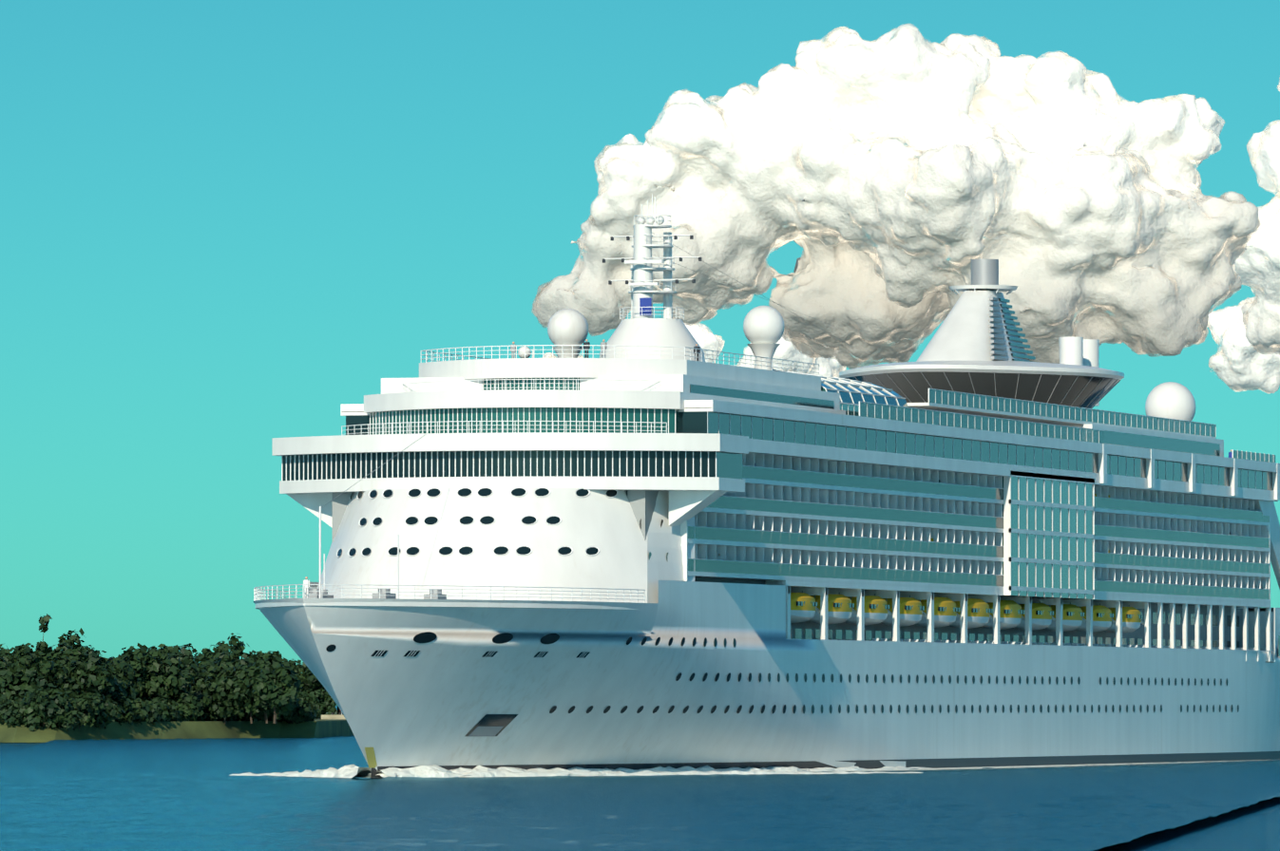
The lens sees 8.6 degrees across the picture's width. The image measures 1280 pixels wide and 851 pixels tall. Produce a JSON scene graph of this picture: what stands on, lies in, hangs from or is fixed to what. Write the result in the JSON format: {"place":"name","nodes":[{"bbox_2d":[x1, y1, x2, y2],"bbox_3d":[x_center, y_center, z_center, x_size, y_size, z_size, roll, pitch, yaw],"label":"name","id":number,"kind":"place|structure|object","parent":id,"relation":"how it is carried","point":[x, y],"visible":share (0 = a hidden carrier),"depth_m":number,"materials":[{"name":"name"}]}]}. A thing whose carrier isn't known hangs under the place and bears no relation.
{"place":"outdoors","nodes":[
{"label":"outdoors","id":0,"kind":"place"},
{"bbox_2d":[0,719,353,743],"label":"bank ground","id":1,"kind":"structure","parent":0,"point":[22,733],"depth_m":1528.56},
{"bbox_2d":[0,642,319,731],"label":"bank trees","id":2,"kind":"object","parent":1,"relation":"on","point":[68,687],"visible":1,"depth_m":1525.83,"materials":[{"name":"green plant"}]},
{"bbox_2d":[321,714,345,719],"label":"concrete quay","id":3,"kind":"structure","parent":0,"point":[334,716],"depth_m":2294.14,"materials":[{"name":"beige concrete"}]},
{"bbox_2d":[0,708,1279,850],"bbox_3d":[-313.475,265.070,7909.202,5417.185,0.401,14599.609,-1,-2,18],"label":"water","id":4,"kind":"structure","parent":0,"point":[177,794],"depth_m":512.97,"materials":[{"name":"blue liquid"}]},
{"bbox_2d":[230,764,930,778],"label":"bow wave foam","id":5,"kind":"object","parent":4,"relation":"on","point":[355,772],"visible":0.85,"depth_m":721.23,"materials":[{"name":"white"}]},
{"bbox_2d":[253,194,1279,779],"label":"cruise ship","id":6,"kind":"object","parent":4,"relation":"on","point":[972,537],"visible":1,"depth_m":766.52,"materials":[{"name":"white painted metal"},{"name":"dark glass"},{"name":"green glass"}]},
{"bbox_2d":[778,759,1271,772],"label":"sea foam","id":7,"kind":"object","parent":4,"relation":"on","point":[1022,767],"visible":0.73,"depth_m":819.49,"materials":[{"name":"white"}]},
{"bbox_2d":[0,0,1279,706],"label":"sky","id":8,"kind":"structure","parent":0,"point":[223,223],"materials":[{"name":"teal"}]},
{"bbox_2d":[531,23,1260,368],"bbox_3d":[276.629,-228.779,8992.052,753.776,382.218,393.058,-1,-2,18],"label":"cloud","id":9,"kind":"structure","parent":0,"point":[1063,187],"depth_m":8911.24,"materials":[{"name":"white"}]},
{"bbox_2d":[541,296,1279,394],"bbox_3d":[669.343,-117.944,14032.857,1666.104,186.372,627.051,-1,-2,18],"label":"cloud","id":10,"kind":"structure","parent":0,"point":[1237,362],"depth_m":13917.63,"materials":[{"name":"white"}]},
{"bbox_2d":[1232,78,1279,355],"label":"cloud","id":11,"kind":"structure","parent":0,"point":[1256,267],"depth_m":10979.08,"materials":[{"name":"white"}]},
{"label":"shore ground","id":12,"kind":"structure","parent":0,"visible":0},
{"bbox_2d":[0,613,339,718],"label":"trees","id":13,"kind":"object","parent":12,"relation":"on","point":[315,691],"visible":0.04,"depth_m":2347.82,"materials":[{"name":"green plant"}]}
]}

